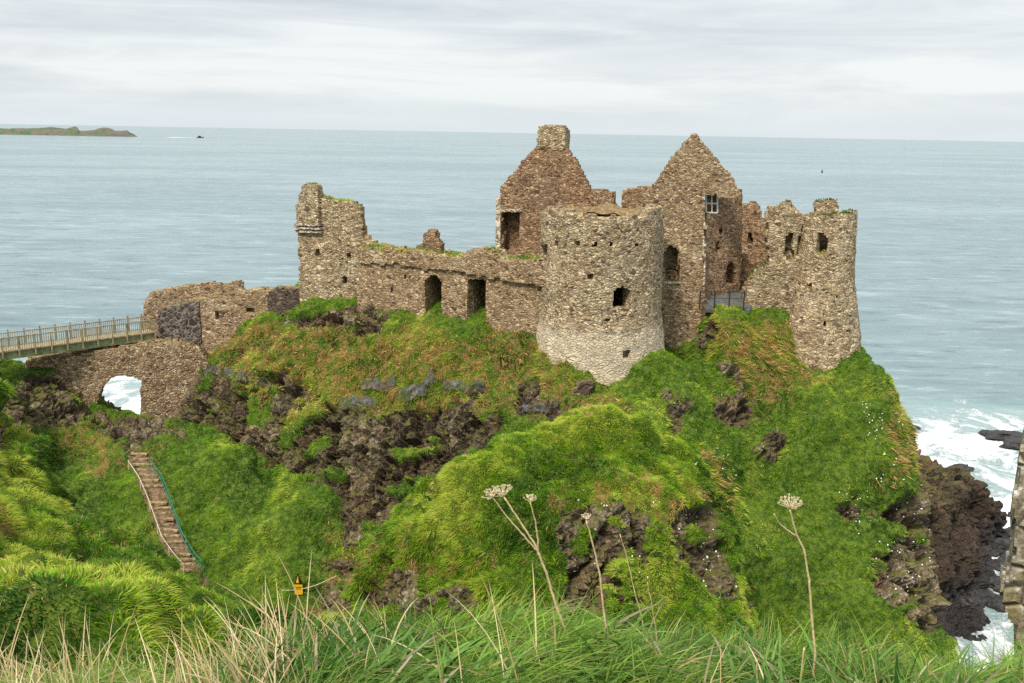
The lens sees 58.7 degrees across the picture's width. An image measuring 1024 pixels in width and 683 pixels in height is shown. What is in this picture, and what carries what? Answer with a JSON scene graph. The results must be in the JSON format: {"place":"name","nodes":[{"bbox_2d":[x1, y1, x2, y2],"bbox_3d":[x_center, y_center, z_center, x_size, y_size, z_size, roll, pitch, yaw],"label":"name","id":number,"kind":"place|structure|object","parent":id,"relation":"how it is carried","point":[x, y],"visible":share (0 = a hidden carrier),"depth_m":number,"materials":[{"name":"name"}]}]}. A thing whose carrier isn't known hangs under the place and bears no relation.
{"place":"outdoors","nodes":[
{"label":"outdoors","id":0,"kind":"place"},
{"bbox_2d":[0,126,136,136],"bbox_3d":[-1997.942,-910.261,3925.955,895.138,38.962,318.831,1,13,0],"label":"island","id":1,"kind":"structure","parent":0,"point":[75,131],"depth_m":3793.66,"materials":[{"name":"green plant"}]},
{"bbox_2d":[0,378,335,680],"bbox_3d":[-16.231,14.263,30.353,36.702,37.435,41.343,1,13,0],"label":"hillside ridge","id":2,"kind":"structure","parent":0,"point":[52,630],"depth_m":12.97,"materials":[{"name":"green plant"}]},
{"bbox_2d":[0,359,345,621],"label":"gully","id":3,"kind":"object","parent":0,"point":[34,405],"visible":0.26,"depth_m":70.45,"materials":[{"name":"green plant"}]},
{"bbox_2d":[25,337,208,418],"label":"arch wall","id":4,"kind":"structure","parent":3,"relation":"on","point":[165,370],"depth_m":80.68,"materials":[{"name":"stone"}]},
{"bbox_2d":[0,314,155,360],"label":"footbridge","id":5,"kind":"object","parent":4,"relation":"on","point":[44,347],"visible":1,"depth_m":78.60,"materials":[{"name":"beige wood"}]},
{"bbox_2d":[156,300,201,345],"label":"gate pier","id":6,"kind":"structure","parent":4,"relation":"on","point":[182,320],"depth_m":82.72,"materials":[{"name":"stone"}]},
{"bbox_2d":[130,452,195,570],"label":"stairway","id":7,"kind":"object","parent":3,"relation":"on","point":[189,558],"visible":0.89,"depth_m":68.82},
{"bbox_2d":[128,460,183,572],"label":"rope handrail","id":8,"kind":"object","parent":7,"relation":"on","point":[154,515],"visible":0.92,"depth_m":67.87,"materials":[{"name":"brown fabric"}]},
{"bbox_2d":[149,458,204,577],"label":"metal handrail","id":9,"kind":"object","parent":7,"relation":"on","point":[170,500],"visible":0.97,"depth_m":68.18,"materials":[{"name":"metal"}]},
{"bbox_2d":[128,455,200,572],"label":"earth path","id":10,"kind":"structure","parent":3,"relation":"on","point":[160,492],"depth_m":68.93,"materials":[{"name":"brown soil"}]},
{"bbox_2d":[294,574,302,594],"bbox_3d":[-14.505,16.676,61.851,0.580,2.121,0.139,1,13,0],"label":"warning sign","id":11,"kind":"object","parent":3,"relation":"on","point":[298,587],"visible":0.86,"depth_m":61.78,"materials":[{"name":"metal"}]},
{"bbox_2d":[282,576,335,590],"bbox_3d":[-13.766,16.389,61.640,3.964,1.591,0.056,3,13,10],"label":"rope","id":12,"kind":"object","parent":3,"relation":"on","point":[312,586],"visible":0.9,"depth_m":61.55,"materials":[{"name":"white fabric"}]},
{"bbox_2d":[0,552,883,682],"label":"dry grass","id":13,"kind":"structure","parent":0,"point":[210,670],"depth_m":3.48,"materials":[{"name":"beige plant"}]},
{"bbox_2d":[0,124,1023,671],"bbox_3d":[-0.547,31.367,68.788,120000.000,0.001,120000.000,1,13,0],"label":"sea","id":14,"kind":"structure","parent":0,"point":[102,230],"depth_m":498.62,"materials":[{"name":"liquid"}]},
{"bbox_2d":[177,281,961,672],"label":"castle crag","id":15,"kind":"structure","parent":14,"relation":"in","point":[365,445],"depth_m":66.68,"materials":[{"name":"green plant"}]},
{"bbox_2d":[142,279,243,333],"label":"gatehouse wall","id":16,"kind":"structure","parent":15,"relation":"on","point":[156,301],"depth_m":88.02,"materials":[{"name":"brown stone"}]},
{"bbox_2d":[204,364,270,385],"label":"rockfall net","id":17,"kind":"object","parent":15,"relation":"attached to","point":[229,370],"visible":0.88,"depth_m":76.63,"materials":[{"name":"grey metal"}]},
{"bbox_2d":[192,285,298,353],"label":"approach wall","id":18,"kind":"structure","parent":15,"relation":"on","point":[224,313],"depth_m":82.01,"materials":[{"name":"brown stone"}]},
{"bbox_2d":[267,287,299,316],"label":"dark wall","id":19,"kind":"structure","parent":15,"relation":"on","point":[281,300],"depth_m":80.27,"materials":[{"name":"stone"}]},
{"bbox_2d":[293,184,393,302],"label":"corner tower","id":20,"kind":"structure","parent":15,"relation":"on","point":[332,238],"depth_m":76.89,"materials":[{"name":"brown stone"}]},
{"bbox_2d":[339,395,371,410],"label":"rockfall net","id":21,"kind":"object","parent":15,"relation":"attached to","point":[365,400],"visible":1,"depth_m":70.19,"materials":[{"name":"grey metal"}]},
{"bbox_2d":[362,373,395,391],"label":"rockfall net","id":22,"kind":"object","parent":15,"relation":"attached to","point":[377,382],"visible":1,"depth_m":70.53,"materials":[{"name":"grey metal"}]},
{"bbox_2d":[400,367,433,400],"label":"rockfall net","id":23,"kind":"object","parent":15,"relation":"attached to","point":[425,382],"visible":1,"depth_m":68.41,"materials":[{"name":"grey metal"}]},
{"bbox_2d":[357,244,543,335],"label":"curtain wall","id":24,"kind":"structure","parent":15,"relation":"on","point":[506,290],"depth_m":71.60,"materials":[{"name":"brown stone"}]},
{"bbox_2d":[415,228,444,251],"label":"chimney stub","id":25,"kind":"object","parent":24,"relation":"on","point":[432,239],"visible":0.19,"depth_m":78.83,"materials":[{"name":"red stone"}]},
{"bbox_2d":[306,182,856,276],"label":"wall top grass","id":26,"kind":"structure","parent":24,"relation":"on","point":[513,256],"depth_m":72.04,"materials":[{"name":"green plant"}]},
{"bbox_2d":[444,379,484,393],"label":"rockfall net","id":27,"kind":"object","parent":15,"relation":"attached to","point":[478,388],"visible":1,"depth_m":66.94,"materials":[{"name":"grey metal"}]},
{"bbox_2d":[522,396,558,412],"bbox_3d":[1.810,4.381,64.713,3.228,1.477,1.015,10,16,33],"label":"stone slab","id":28,"kind":"object","parent":15,"relation":"attached to","point":[524,406],"visible":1,"depth_m":64.57,"materials":[{"name":"grey stone"}]},
{"bbox_2d":[318,403,765,650],"bbox_3d":[0.870,16.088,50.973,32.244,23.124,27.248,1,13,0],"label":"grassy mound","id":29,"kind":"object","parent":15,"relation":"on","point":[717,578],"visible":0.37,"depth_m":47.51,"materials":[{"name":"green plant"}]},
{"bbox_2d":[495,125,601,255],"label":"gable wall","id":30,"kind":"structure","parent":15,"relation":"on","point":[548,171],"depth_m":77.00,"materials":[{"name":"red stone"}]},
{"bbox_2d":[166,401,931,597],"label":"white flowers","id":31,"kind":"object","parent":15,"relation":"on","point":[841,499],"visible":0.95,"depth_m":63.39,"materials":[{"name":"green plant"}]},
{"bbox_2d":[207,290,922,566],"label":"rusty tufts","id":32,"kind":"object","parent":15,"relation":"on","point":[751,331],"visible":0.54,"depth_m":70.09,"materials":[{"name":"brown plant"}]},
{"bbox_2d":[571,378,594,396],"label":"rock","id":33,"kind":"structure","parent":15,"relation":"on","point":[584,387],"depth_m":64.27,"materials":[{"name":"stone"}]},
{"bbox_2d":[536,204,664,385],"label":"round tower","id":34,"kind":"structure","parent":15,"relation":"on","point":[600,318],"depth_m":65.11,"materials":[{"name":"stone"}]},
{"bbox_2d":[591,189,616,204],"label":"wall","id":35,"kind":"structure","parent":15,"relation":"on","point":[605,196],"depth_m":90.37,"materials":[{"name":"red stone"}]},
{"bbox_2d":[621,186,650,208],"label":"wall","id":36,"kind":"structure","parent":15,"relation":"on","point":[632,198],"depth_m":89.82,"materials":[{"name":"red stone"}]},
{"bbox_2d":[641,133,742,350],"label":"gable wall","id":37,"kind":"structure","parent":15,"relation":"on","point":[702,243],"depth_m":72.09,"materials":[{"name":"brown stone"}]},
{"bbox_2d":[705,194,717,212],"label":"window frame","id":38,"kind":"structure","parent":37,"relation":"in","point":[706,203],"depth_m":71.85,"materials":[{"name":"white paint"}]},
{"bbox_2d":[699,291,745,309],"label":"iron railing","id":39,"kind":"object","parent":15,"relation":"on","point":[729,298],"visible":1,"depth_m":71.73,"materials":[{"name":"grey metal"}]},
{"bbox_2d":[705,291,750,313],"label":"path","id":40,"kind":"structure","parent":15,"relation":"on","point":[709,301],"depth_m":73.50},
{"bbox_2d":[739,248,765,288],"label":"wall","id":41,"kind":"structure","parent":15,"relation":"on","point":[750,260],"depth_m":77.82,"materials":[{"name":"red stone"}]},
{"bbox_2d":[741,201,765,259],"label":"house wall","id":42,"kind":"structure","parent":15,"relation":"on","point":[754,223],"depth_m":80.74,"materials":[{"name":"red stone"}]},
{"bbox_2d":[740,199,860,371],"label":"cliff tower","id":43,"kind":"structure","parent":15,"relation":"on","point":[810,290],"depth_m":71.48,"materials":[{"name":"grey stone"}]},
{"bbox_2d":[915,445,1010,644],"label":"sea crag","id":44,"kind":"structure","parent":14,"relation":"in","point":[965,520],"depth_m":94.61,"materials":[{"name":"brown stone"}]},
{"bbox_2d":[967,589,1001,605],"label":"sea rock","id":45,"kind":"object","parent":44,"relation":"on","point":[984,595],"visible":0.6,"depth_m":92.63,"materials":[{"name":"grey stone"}]},
{"bbox_2d":[982,543,1003,556],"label":"sea rock","id":46,"kind":"object","parent":44,"relation":"on","point":[991,551],"visible":0.45,"depth_m":103.34,"materials":[{"name":"grey stone"}]},
{"bbox_2d":[952,463,974,471],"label":"sea rock","id":47,"kind":"object","parent":14,"relation":"in","point":[966,467],"visible":0.56,"depth_m":130.13,"materials":[{"name":"grey stone"}]},
{"bbox_2d":[958,595,984,610],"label":"sea rock","id":48,"kind":"object","parent":14,"relation":"in","point":[967,600],"visible":0.47,"depth_m":91.42,"materials":[{"name":"grey stone"}]},
{"bbox_2d":[984,556,1004,570],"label":"sea rock","id":49,"kind":"object","parent":14,"relation":"in","point":[995,564],"visible":0.34,"depth_m":100.37,"materials":[{"name":"grey stone"}]},
{"bbox_2d":[989,575,999,588],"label":"sea rock","id":50,"kind":"object","parent":14,"relation":"in","point":[994,580],"visible":0.3,"depth_m":96.02,"materials":[{"name":"grey stone"}]},
{"bbox_2d":[986,599,1006,612],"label":"sea rock","id":51,"kind":"object","parent":14,"relation":"in","point":[996,605],"visible":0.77,"depth_m":91.50,"materials":[{"name":"grey stone"}]},
{"bbox_2d":[993,586,999,592],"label":"sea rock","id":52,"kind":"object","parent":14,"relation":"in","point":[995,589],"visible":0.27,"depth_m":95.13,"materials":[{"name":"grey stone"}]},
{"bbox_2d":[978,429,1022,441],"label":"sea rock","id":53,"kind":"object","parent":14,"relation":"in","point":[998,435],"visible":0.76,"depth_m":143.62,"materials":[{"name":"grey stone"}]},
{"bbox_2d":[993,538,1010,550],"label":"sea rock","id":54,"kind":"object","parent":14,"relation":"in","point":[1004,544],"visible":0.33,"depth_m":104.17,"materials":[{"name":"grey stone"}]},
{"bbox_2d":[1003,527,1011,537],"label":"sea rock","id":55,"kind":"object","parent":14,"relation":"in","point":[1007,531],"visible":0.38,"depth_m":108.78,"materials":[{"name":"grey stone"}]},
{"bbox_2d":[999,438,1020,449],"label":"sea rock","id":56,"kind":"object","parent":14,"relation":"in","point":[1012,443],"visible":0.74,"depth_m":139.07,"materials":[{"name":"grey stone"}]},
{"bbox_2d":[0,0,1023,141],"label":"sky","id":57,"kind":"structure","parent":0,"point":[952,70],"materials":[{"name":"white"}]},
{"bbox_2d":[188,592,1023,682],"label":"foreground bank","id":58,"kind":"structure","parent":0,"point":[506,655],"depth_m":3.52,"materials":[{"name":"green plant"}]},
{"bbox_2d":[0,574,1023,682],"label":"foreground grass","id":59,"kind":"structure","parent":58,"relation":"on","point":[575,645],"depth_m":3.48,"materials":[{"name":"green plant"}]},
{"bbox_2d":[482,484,565,633],"bbox_3d":[0.093,0.910,3.424,0.434,0.812,0.091,-2,13,-14],"label":"hogweed stem","id":60,"kind":"object","parent":58,"relation":"on","point":[536,547],"visible":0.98,"depth_m":3.36,"materials":[{"name":"plant"}]},
{"bbox_2d":[581,513,609,647],"bbox_3d":[0.324,0.935,3.327,0.181,0.682,0.039,-6,15,-28],"label":"hogweed stem","id":61,"kind":"object","parent":58,"relation":"on","point":[586,518],"visible":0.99,"depth_m":3.31,"materials":[{"name":"plant"}]},
{"bbox_2d":[620,535,645,640],"bbox_3d":[0.479,1.036,3.565,0.178,0.646,0.014,-6,15,-27],"label":"hogweed stem","id":62,"kind":"object","parent":58,"relation":"on","point":[633,586],"visible":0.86,"depth_m":3.54,"materials":[{"name":"plant"}]},
{"bbox_2d":[640,582,656,640],"bbox_3d":[0.539,1.134,3.565,0.107,0.443,0.018,-6,15,-27],"label":"hogweed stem","id":63,"kind":"object","parent":58,"relation":"on","point":[652,612],"visible":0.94,"depth_m":3.55,"materials":[{"name":"plant"}]},
{"bbox_2d":[756,660,758,682],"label":"hogweed stem","id":64,"kind":"object","parent":58,"relation":"on","point":[757,671],"visible":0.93,"depth_m":3.03,"materials":[{"name":"plant"}]},
{"bbox_2d":[774,494,816,681],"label":"hogweed stem","id":65,"kind":"object","parent":58,"relation":"on","point":[789,506],"visible":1,"depth_m":3.29,"materials":[{"name":"plant"}]},
{"bbox_2d":[800,648,804,680],"bbox_3d":[1.005,1.213,3.175,0.024,0.353,0.056,12,17,39],"label":"hogweed stem","id":66,"kind":"object","parent":58,"relation":"on","point":[802,660],"visible":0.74,"depth_m":3.13,"materials":[{"name":"plant"}]},
{"bbox_2d":[999,428,1023,666],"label":"stone gatepost","id":67,"kind":"object","parent":58,"relation":"on","point":[1011,591],"visible":0.88,"depth_m":6.06,"materials":[{"name":"beige stone"}]}
]}

